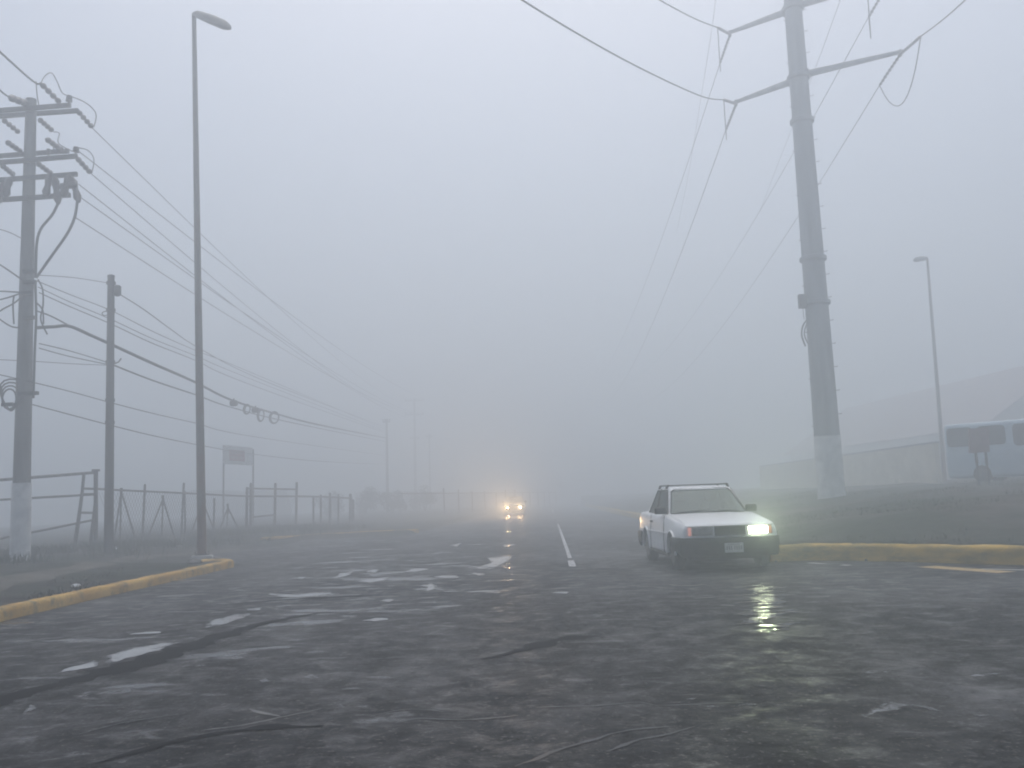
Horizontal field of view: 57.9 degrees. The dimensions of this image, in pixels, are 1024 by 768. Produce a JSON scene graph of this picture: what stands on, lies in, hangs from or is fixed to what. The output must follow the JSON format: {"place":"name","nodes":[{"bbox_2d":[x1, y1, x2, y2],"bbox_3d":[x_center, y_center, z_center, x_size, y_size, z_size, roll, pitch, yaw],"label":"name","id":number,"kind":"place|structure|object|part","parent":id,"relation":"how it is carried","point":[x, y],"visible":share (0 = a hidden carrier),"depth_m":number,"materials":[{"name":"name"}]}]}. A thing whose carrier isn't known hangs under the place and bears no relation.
{"place":"outdoors","nodes":[
{"label":"outdoors","id":0,"kind":"place"},
{"bbox_2d":[5,563,173,598],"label":"grass","id":1,"kind":"structure","parent":0,"point":[58,591],"depth_m":14.53,"materials":[{"name":"green plant"}]},
{"bbox_2d":[0,549,246,591],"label":"path","id":2,"kind":"structure","parent":0,"point":[7,581],"depth_m":18.27,"materials":[{"name":"grey concrete"}]},
{"bbox_2d":[0,510,348,527],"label":"ground","id":3,"kind":"structure","parent":0,"point":[7,524],"depth_m":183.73,"materials":[{"name":"soil"}]},
{"bbox_2d":[0,507,502,605],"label":"verge","id":4,"kind":"structure","parent":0,"point":[398,525],"depth_m":35.58,"materials":[{"name":"soil"}]},
{"bbox_2d":[0,72,96,560],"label":"utility pole","id":5,"kind":"object","parent":4,"relation":"on","point":[25,393],"visible":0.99,"depth_m":24.08,"materials":[{"name":"grey concrete"}]},
{"bbox_2d":[0,51,40,84],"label":"power wire","id":6,"kind":"object","parent":5,"relation":"attached to","point":[17,67],"visible":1,"depth_m":21.70,"materials":[{"name":"grey metal"}]},
{"bbox_2d":[37,310,67,324],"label":"telephone cable","id":7,"kind":"object","parent":5,"relation":"attached to","point":[52,317],"visible":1,"depth_m":24.20,"materials":[{"name":"black rubber"}]},
{"bbox_2d":[0,374,384,455],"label":"telephone cable","id":8,"kind":"object","parent":5,"relation":"attached to","point":[158,414],"visible":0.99,"depth_m":26.58,"materials":[{"name":"black rubber"}]},
{"bbox_2d":[32,404,368,463],"bbox_3d":[-11.317,4.369,55.786,1.859,1.415,64.292,-2,-7,0],"label":"telephone cable","id":9,"kind":"object","parent":5,"relation":"attached to","point":[172,439],"visible":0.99,"depth_m":27.54,"materials":[{"name":"black rubber"}]},
{"bbox_2d":[38,287,385,431],"bbox_3d":[-11.410,1.441,56.148,1.763,1.570,64.288,-2,-7,0],"label":"telephone cable","id":10,"kind":"object","parent":5,"relation":"attached to","point":[182,350],"visible":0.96,"depth_m":29.24,"materials":[{"name":"black rubber"}]},
{"bbox_2d":[37,324,387,438],"bbox_3d":[-11.318,2.071,55.954,1.707,1.796,64.523,-2,-7,0],"label":"telephone cable","id":11,"kind":"object","parent":5,"relation":"attached to","point":[119,348],"visible":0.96,"depth_m":28.00,"materials":[{"name":"black rubber"}]},
{"bbox_2d":[230,398,237,405],"bbox_3d":[-11.794,0.780,39.248,0.340,0.330,0.260,-2,-7,0],"label":"splice closure","id":12,"kind":"object","parent":11,"relation":"hanging from","point":[233,402],"visible":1,"depth_m":39.14,"materials":[{"name":"black plastic"}]},
{"bbox_2d":[243,404,250,414],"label":"cable coil","id":13,"kind":"object","parent":11,"relation":"hanging from","point":[245,406],"visible":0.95,"depth_m":41.23,"materials":[{"name":"black rubber"}]},
{"bbox_2d":[251,406,259,412],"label":"splice closure","id":14,"kind":"object","parent":11,"relation":"hanging from","point":[255,410],"visible":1,"depth_m":42.62,"materials":[{"name":"black plastic"}]},
{"bbox_2d":[257,409,264,421],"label":"cable coil","id":15,"kind":"object","parent":11,"relation":"hanging from","point":[258,419],"visible":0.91,"depth_m":43.70,"materials":[{"name":"black rubber"}]},
{"bbox_2d":[269,411,278,423],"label":"cable coil","id":16,"kind":"object","parent":11,"relation":"hanging from","point":[270,415],"visible":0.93,"depth_m":45.71,"materials":[{"name":"black rubber"}]},
{"bbox_2d":[39,292,387,433],"bbox_3d":[-11.390,1.575,56.131,1.740,1.581,64.289,-2,-7,0],"label":"telephone cable","id":17,"kind":"object","parent":5,"relation":"attached to","point":[181,354],"visible":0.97,"depth_m":28.65,"materials":[{"name":"black rubber"}]},
{"bbox_2d":[78,184,404,416],"bbox_3d":[-12.232,-0.404,70.285,0.024,2.157,92.707,-2,-7,-1],"label":"power wire","id":18,"kind":"object","parent":5,"relation":"attached to","point":[201,280],"visible":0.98,"depth_m":32.00,"materials":[{"name":"black metal"}]},
{"bbox_2d":[92,128,397,401],"bbox_3d":[-13.020,-2.340,71.231,0.024,2.091,91.330,-2,-7,-2],"label":"power wire","id":19,"kind":"object","parent":5,"relation":"attached to","point":[208,241],"visible":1,"depth_m":34.65,"materials":[{"name":"grey metal"}]},
{"bbox_2d":[91,174,403,416],"bbox_3d":[-12.607,-0.668,70.974,0.024,1.707,91.412,-2,-7,-1],"label":"power wire","id":20,"kind":"object","parent":5,"relation":"attached to","point":[207,273],"visible":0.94,"depth_m":34.13,"materials":[{"name":"black metal"}]},
{"bbox_2d":[76,218,423,417],"bbox_3d":[-11.129,-0.015,70.283,0.024,2.727,92.582,-2,-7,0],"label":"power wire","id":21,"kind":"object","parent":5,"relation":"attached to","point":[212,305],"visible":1,"depth_m":33.56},
{"bbox_2d":[81,198,421,415],"bbox_3d":[-11.193,-0.368,70.276,0.024,2.511,92.682,-2,-7,0],"label":"power wire","id":22,"kind":"object","parent":5,"relation":"attached to","point":[208,288],"visible":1,"depth_m":32.42,"materials":[{"name":"black metal"}]},
{"bbox_2d":[79,151,429,400],"bbox_3d":[-10.893,-2.026,70.559,0.024,2.974,92.527,-2,-7,1],"label":"power wire","id":23,"kind":"object","parent":5,"relation":"attached to","point":[216,258],"visible":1,"depth_m":34.50,"materials":[{"name":"black metal"}]},
{"bbox_2d":[0,469,99,549],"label":"pipe gate","id":24,"kind":"structure","parent":4,"relation":"on","point":[94,523],"depth_m":28.97,"materials":[{"name":"metal"}]},
{"bbox_2d":[101,274,121,554],"bbox_3d":[-11.253,0.932,26.045,0.610,8.217,0.300,-2,-7,0],"label":"telephone pole","id":25,"kind":"object","parent":4,"relation":"on","point":[113,289],"visible":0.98,"depth_m":25.97,"materials":[{"name":"brown wood"}]},
{"bbox_2d":[0,359,96,364],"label":"telephone cable","id":26,"kind":"object","parent":25,"relation":"attached to","point":[55,362],"visible":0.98,"depth_m":24.28,"materials":[{"name":"black rubber"}]},
{"bbox_2d":[39,343,106,362],"bbox_3d":[-11.780,-0.832,25.133,0.200,0.244,2.386,-5,-8,21],"label":"telephone cable","id":27,"kind":"object","parent":25,"relation":"attached to","point":[73,352],"visible":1,"depth_m":24.85,"materials":[{"name":"black rubber"}]},
{"bbox_2d":[39,348,106,364],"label":"telephone cable","id":28,"kind":"object","parent":25,"relation":"attached to","point":[71,356],"visible":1,"depth_m":24.78,"materials":[{"name":"black rubber"}]},
{"bbox_2d":[40,275,106,282],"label":"telephone cable","id":29,"kind":"object","parent":25,"relation":"attached to","point":[71,277],"visible":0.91,"depth_m":24.93,"materials":[{"name":"black rubber"}]},
{"bbox_2d":[37,281,385,429],"bbox_3d":[-11.432,1.243,56.172,1.789,1.524,64.288,-2,-7,0],"label":"telephone cable","id":30,"kind":"object","parent":25,"relation":"attached to","point":[179,343],"visible":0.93,"depth_m":28.85,"materials":[{"name":"black rubber"}]},
{"bbox_2d":[114,365,385,441],"bbox_3d":[-11.708,2.664,57.106,1.110,1.912,62.084,-2,-7,-1],"label":"telephone cable","id":31,"kind":"object","parent":25,"relation":"attached to","point":[220,403],"visible":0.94,"depth_m":36.30,"materials":[{"name":"black rubber"}]},
{"bbox_2d":[120,294,383,426],"bbox_3d":[-11.960,1.071,57.203,1.606,1.344,62.270,-2,-7,-1],"label":"telephone cable","id":32,"kind":"object","parent":25,"relation":"attached to","point":[218,359],"visible":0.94,"depth_m":35.20,"materials":[{"name":"black rubber"}]},
{"bbox_2d":[0,522,374,566],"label":"grass","id":33,"kind":"structure","parent":4,"relation":"on","point":[124,545],"depth_m":30.15,"materials":[{"name":"green plant"}]},
{"bbox_2d":[187,558,201,563],"bbox_3d":[-6.765,3.784,19.694,0.308,0.172,0.280,-2,-7,0],"label":"rock","id":34,"kind":"object","parent":4,"relation":"on","point":[193,561],"visible":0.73,"depth_m":19.63,"materials":[{"name":"grey stone"}]},
{"bbox_2d":[98,483,294,542],"bbox_3d":[-11.701,5.018,36.618,0.086,2.183,14.720,-3,-7,12],"label":"pipe fence","id":35,"kind":"object","parent":4,"relation":"on","point":[163,502],"visible":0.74,"depth_m":34.06,"materials":[{"name":"metal"}]},
{"bbox_2d":[191,11,231,559],"bbox_3d":[-7.958,-2.858,24.364,0.672,15.225,1.724,3,-8,-34],"label":"street lamp","id":36,"kind":"object","parent":4,"relation":"on","point":[222,24],"visible":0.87,"depth_m":24.60,"materials":[{"name":"metal"}]},
{"bbox_2d":[222,445,253,527],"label":"sign board","id":37,"kind":"object","parent":4,"relation":"on","point":[236,458],"visible":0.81,"depth_m":50.24,"materials":[{"name":"metal"}]},
{"bbox_2d":[245,482,297,530],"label":"gate frame","id":38,"kind":"object","parent":4,"relation":"on","point":[250,488],"visible":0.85,"depth_m":40.93,"materials":[{"name":"metal"}]},
{"bbox_2d":[354,486,379,514],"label":"bush","id":39,"kind":"object","parent":4,"relation":"on","point":[370,497],"visible":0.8,"depth_m":83.11,"materials":[{"name":"green plant"}]},
{"bbox_2d":[374,490,406,513],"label":"bush","id":40,"kind":"object","parent":4,"relation":"on","point":[393,501],"visible":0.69,"depth_m":82.03,"materials":[{"name":"green plant"}]},
{"bbox_2d":[405,398,423,509],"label":"utility pole","id":41,"kind":"object","parent":4,"relation":"on","point":[414,438],"visible":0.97,"depth_m":115.90,"materials":[{"name":"grey wood"}]},
{"bbox_2d":[407,485,437,511],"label":"bush","id":42,"kind":"object","parent":4,"relation":"on","point":[426,497],"visible":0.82,"depth_m":87.40,"materials":[{"name":"green plant"}]},
{"bbox_2d":[298,488,556,524],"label":"pipe fence","id":43,"kind":"object","parent":4,"relation":"on","point":[351,511],"visible":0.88,"depth_m":61.51,"materials":[{"name":"metal"}]},
{"bbox_2d":[0,501,1023,767],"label":"road","id":44,"kind":"structure","parent":0,"point":[842,657],"depth_m":7.45,"materials":[{"name":"grey asphalt"}]},
{"bbox_2d":[61,661,97,671],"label":"puddle","id":45,"kind":"object","parent":44,"relation":"on","point":[90,664],"visible":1,"depth_m":7.92,"materials":[{"name":"liquid"}]},
{"bbox_2d":[0,559,233,621],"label":"kerb","id":46,"kind":"structure","parent":44,"relation":"on","point":[22,609],"depth_m":14.37,"materials":[{"name":"yellow paint"}]},
{"bbox_2d":[80,713,184,733],"bbox_3d":[-2.397,2.127,5.819,0.675,0.001,0.088,5,-10,-44],"label":"road seam","id":47,"kind":"object","parent":44,"relation":"on","point":[129,721],"visible":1,"depth_m":5.85,"materials":[{"name":"grey asphalt"}]},
{"bbox_2d":[105,642,178,661],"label":"puddle","id":48,"kind":"object","parent":44,"relation":"on","point":[134,652],"visible":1,"depth_m":8.63,"materials":[{"name":"liquid"}]},
{"bbox_2d":[132,631,160,633],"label":"puddle","id":49,"kind":"object","parent":44,"relation":"on","point":[147,632],"visible":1,"depth_m":9.98,"materials":[{"name":"liquid"}]},
{"bbox_2d":[0,613,317,706],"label":"road rut","id":50,"kind":"structure","parent":44,"relation":"on","point":[137,663],"depth_m":8.01,"materials":[{"name":"black asphalt"}]},
{"bbox_2d":[94,723,323,763],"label":"road rut","id":51,"kind":"structure","parent":44,"relation":"on","point":[256,727],"depth_m":5.44,"materials":[{"name":"black asphalt"}]},
{"bbox_2d":[207,614,248,626],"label":"puddle","id":52,"kind":"object","parent":44,"relation":"on","point":[228,619],"visible":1,"depth_m":10.92,"materials":[{"name":"liquid"}]},
{"bbox_2d":[200,709,317,730],"bbox_3d":[-1.537,2.092,5.763,0.790,0.001,0.066,3,-9,-37],"label":"road seam","id":53,"kind":"object","parent":44,"relation":"on","point":[256,722],"visible":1,"depth_m":5.71,"materials":[{"name":"grey asphalt"}]},
{"bbox_2d":[250,709,278,715],"bbox_3d":[-1.605,2.118,5.964,0.360,0.002,0.044,-8,-9,40],"label":"road seam","id":54,"kind":"object","parent":44,"relation":"on","point":[260,712],"visible":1,"depth_m":5.97,"materials":[{"name":"grey asphalt"}]},
{"bbox_2d":[271,592,333,596],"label":"puddle","id":55,"kind":"object","parent":44,"relation":"on","point":[300,595],"visible":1,"depth_m":13.61,"materials":[{"name":"liquid"}]},
{"bbox_2d":[242,594,379,602],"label":"road rut","id":56,"kind":"structure","parent":44,"relation":"on","point":[314,598],"depth_m":13.07,"materials":[{"name":"grey asphalt"}]},
{"bbox_2d":[260,529,418,539],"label":"kerb","id":57,"kind":"structure","parent":44,"relation":"on","point":[282,537],"depth_m":36.47,"materials":[{"name":"yellow paint"}]},
{"bbox_2d":[333,572,350,577],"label":"puddle","id":58,"kind":"object","parent":44,"relation":"on","point":[343,574],"visible":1,"depth_m":17.21,"materials":[{"name":"liquid"}]},
{"bbox_2d":[348,609,388,613],"bbox_3d":[-1.782,2.765,11.288,0.520,0.002,0.350,1,-8,-22],"label":"road seam","id":59,"kind":"object","parent":44,"relation":"on","point":[367,609],"visible":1,"depth_m":11.27,"materials":[{"name":"grey asphalt"}]},
{"bbox_2d":[362,577,387,581],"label":"puddle","id":60,"kind":"object","parent":44,"relation":"on","point":[374,580],"visible":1,"depth_m":15.75,"materials":[{"name":"liquid"}]},
{"bbox_2d":[408,568,427,571],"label":"puddle","id":61,"kind":"object","parent":44,"relation":"on","point":[416,569],"visible":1,"depth_m":17.77,"materials":[{"name":"liquid"}]},
{"bbox_2d":[420,584,436,589],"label":"puddle","id":62,"kind":"object","parent":44,"relation":"on","point":[430,586],"visible":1,"depth_m":14.21,"materials":[{"name":"liquid"}]},
{"bbox_2d":[435,575,457,577],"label":"puddle","id":63,"kind":"object","parent":44,"relation":"on","point":[449,576],"visible":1,"depth_m":15.90,"materials":[{"name":"liquid"}]},
{"bbox_2d":[396,715,516,722],"bbox_3d":[-0.331,2.025,5.605,0.744,0.002,0.121,-2,-7,0],"label":"road seam","id":64,"kind":"object","parent":44,"relation":"on","point":[459,719],"visible":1,"depth_m":5.59,"materials":[{"name":"grey asphalt"}]},
{"bbox_2d":[477,556,511,568],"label":"puddle","id":65,"kind":"object","parent":44,"relation":"on","point":[497,561],"visible":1,"depth_m":19.26,"materials":[{"name":"liquid"}]},
{"bbox_2d":[502,496,526,514],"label":"car","id":66,"kind":"object","parent":44,"relation":"on","point":[514,504],"visible":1,"depth_m":69.69,"materials":[{"name":"paint"}]},
{"bbox_2d":[482,635,596,659],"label":"road rut","id":67,"kind":"structure","parent":44,"relation":"on","point":[540,644],"depth_m":8.31,"materials":[{"name":"black asphalt"}]},
{"bbox_2d":[557,524,566,545],"bbox_3d":[1.808,5.484,34.426,0.085,0.011,19.799,-2,-7,2],"label":"road marking","id":68,"kind":"object","parent":44,"relation":"on","point":[562,537],"visible":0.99,"depth_m":30.11,"materials":[{"name":"white paint"}]},
{"bbox_2d":[564,546,571,557],"bbox_3d":[1.325,3.986,22.080,0.085,0.005,4.948,-2,-7,2],"label":"road marking","id":69,"kind":"object","parent":44,"relation":"on","point":[568,552],"visible":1,"depth_m":21.54,"materials":[{"name":"white paint"}]},
{"bbox_2d":[567,560,575,566],"bbox_3d":[1.167,3.507,18.110,0.130,0.003,1.601,-2,-7,2],"label":"road marking","id":70,"kind":"object","parent":44,"relation":"on","point":[571,562],"visible":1,"depth_m":18.07,"materials":[{"name":"white paint"}]},
{"bbox_2d":[515,726,671,765],"bbox_3d":[0.431,1.917,4.954,1.150,0.002,0.145,3,-9,-37],"label":"road seam","id":71,"kind":"object","parent":44,"relation":"on","point":[548,753],"visible":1,"depth_m":4.92,"materials":[{"name":"grey asphalt"}]},
{"bbox_2d":[607,726,694,750],"bbox_3d":[0.748,1.912,5.004,0.708,0.002,0.059,4,-9,-39],"label":"road seam","id":72,"kind":"object","parent":44,"relation":"on","point":[623,745],"visible":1,"depth_m":4.97,"materials":[{"name":"grey asphalt"}]},
{"bbox_2d":[638,483,779,569],"bbox_3d":[3.489,2.581,17.189,1.860,1.448,4.364,-2,-7,-2],"label":"car","id":73,"kind":"object","parent":44,"relation":"on","point":[680,524],"visible":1,"depth_m":15.66,"materials":[{"name":"white paint"}]},
{"bbox_3d":[2.822,2.234,17.528,0.133,0.435,1.870,-2,-7,-2],"label":"side window","id":74,"kind":"part","parent":73,"relation":"part of","materials":[{"name":"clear glass"}]},
{"bbox_2d":[728,585,799,630],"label":"puddle","id":75,"kind":"object","parent":44,"relation":"on","point":[756,619],"visible":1,"depth_m":10.31,"materials":[{"name":"grey liquid"}]},
{"bbox_2d":[584,504,1023,564],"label":"kerb","id":76,"kind":"structure","parent":44,"relation":"on","point":[979,554],"depth_m":15.87,"materials":[{"name":"yellow paint"}]},
{"bbox_2d":[870,706,895,714],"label":"puddle","id":77,"kind":"object","parent":44,"relation":"on","point":[883,710],"visible":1,"depth_m":5.46,"materials":[{"name":"liquid"}]},
{"bbox_2d":[924,566,1015,572],"bbox_3d":[6.827,2.795,13.977,0.350,0.009,1.586,0,-7,-18],"label":"road marking","id":78,"kind":"object","parent":44,"relation":"on","point":[969,569],"visible":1,"depth_m":13.91,"materials":[{"name":"white paint"}]},
{"bbox_2d":[0,0,1023,522],"label":"sky","id":79,"kind":"structure","parent":0,"point":[470,201],"materials":[{"name":"grey"}]},
{"bbox_2d":[677,0,715,228],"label":"power wire","id":80,"kind":"object","parent":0,"point":[699,106],"visible":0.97,"depth_m":47.38,"materials":[{"name":"grey metal"}]},
{"bbox_2d":[759,1,839,212],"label":"power wire","id":81,"kind":"object","parent":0,"point":[809,83],"visible":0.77,"depth_m":41.87,"materials":[{"name":"grey metal"}]},
{"bbox_2d":[580,477,1023,561],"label":"bank","id":82,"kind":"structure","parent":0,"point":[993,522],"depth_m":19.49,"materials":[{"name":"green plant"}]},
{"bbox_2d":[717,0,921,498],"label":"power pole","id":83,"kind":"object","parent":82,"relation":"on","point":[814,301],"visible":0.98,"depth_m":33.16,"materials":[{"name":"concrete"}]},
{"bbox_2d":[521,0,723,99],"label":"power wire","id":84,"kind":"object","parent":83,"relation":"attached to","point":[545,14],"visible":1,"depth_m":24.22,"materials":[{"name":"grey metal"}]},
{"bbox_2d":[596,64,719,379],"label":"power wire","id":85,"kind":"object","parent":83,"relation":"attached to","point":[673,204],"visible":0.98,"depth_m":50.39,"materials":[{"name":"grey metal"}]},
{"bbox_2d":[598,133,724,407],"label":"power wire","id":86,"kind":"object","parent":83,"relation":"attached to","point":[681,252],"visible":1,"depth_m":49.27,"materials":[{"name":"grey metal"}]},
{"bbox_2d":[659,0,717,27],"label":"power wire","id":87,"kind":"object","parent":83,"relation":"attached to","point":[687,14],"visible":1,"depth_m":30.37,"materials":[{"name":"grey metal"}]},
{"bbox_2d":[630,18,867,380],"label":"power wire","id":88,"kind":"object","parent":83,"relation":"attached to","point":[774,185],"visible":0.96,"depth_m":49.15,"materials":[{"name":"grey metal"}]},
{"bbox_2d":[634,86,878,406],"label":"power wire","id":89,"kind":"object","parent":83,"relation":"attached to","point":[789,229],"visible":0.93,"depth_m":47.53,"materials":[{"name":"grey metal"}]},
{"bbox_2d":[920,0,965,36],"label":"power wire","id":90,"kind":"object","parent":83,"relation":"attached to","point":[943,18],"visible":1,"depth_m":28.33,"materials":[{"name":"grey metal"}]},
{"bbox_2d":[759,441,942,488],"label":"boundary wall","id":91,"kind":"structure","parent":82,"relation":"on","point":[918,463],"depth_m":47.06,"materials":[{"name":"concrete"}]},
{"bbox_2d":[784,366,1023,479],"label":"warehouse","id":92,"kind":"structure","parent":82,"relation":"on","point":[911,418],"depth_m":79.25,"materials":[{"name":"paint"}]},
{"bbox_2d":[913,256,946,481],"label":"street lamp","id":93,"kind":"object","parent":82,"relation":"on","point":[939,413],"visible":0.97,"depth_m":46.98,"materials":[{"name":"metal"}]},
{"bbox_2d":[968,427,989,484],"bbox_3d":[15.628,2.456,30.907,0.731,1.995,0.145,-2,-7,0],"label":"notice sign","id":94,"kind":"object","parent":82,"relation":"on","point":[978,440],"visible":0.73,"depth_m":30.90,"materials":[{"name":"metal"}]},
{"bbox_2d":[944,419,1023,481],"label":"minibus","id":95,"kind":"object","parent":82,"relation":"on","point":[1005,454],"visible":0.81,"depth_m":33.77,"materials":[{"name":"paint"}]},
{"bbox_2d":[946,427,969,446],"bbox_3d":[16.687,1.985,34.538,0.900,0.700,0.026,-9,-10,43],"label":"window","id":96,"kind":"structure","parent":95,"relation":"in","point":[956,437],"depth_m":34.56,"materials":[{"name":"grey glass"}]},
{"bbox_2d":[978,425,1005,444],"bbox_3d":[17.481,1.864,33.779,0.950,0.700,0.026,-9,-10,43],"label":"window","id":97,"kind":"structure","parent":95,"relation":"in","point":[997,435],"depth_m":33.64,"materials":[{"name":"grey glass"}]},
{"bbox_2d":[1012,423,1023,444],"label":"window","id":98,"kind":"structure","parent":95,"relation":"in","point":[1017,429],"depth_m":33.14,"materials":[{"name":"grey glass"}]}
]}

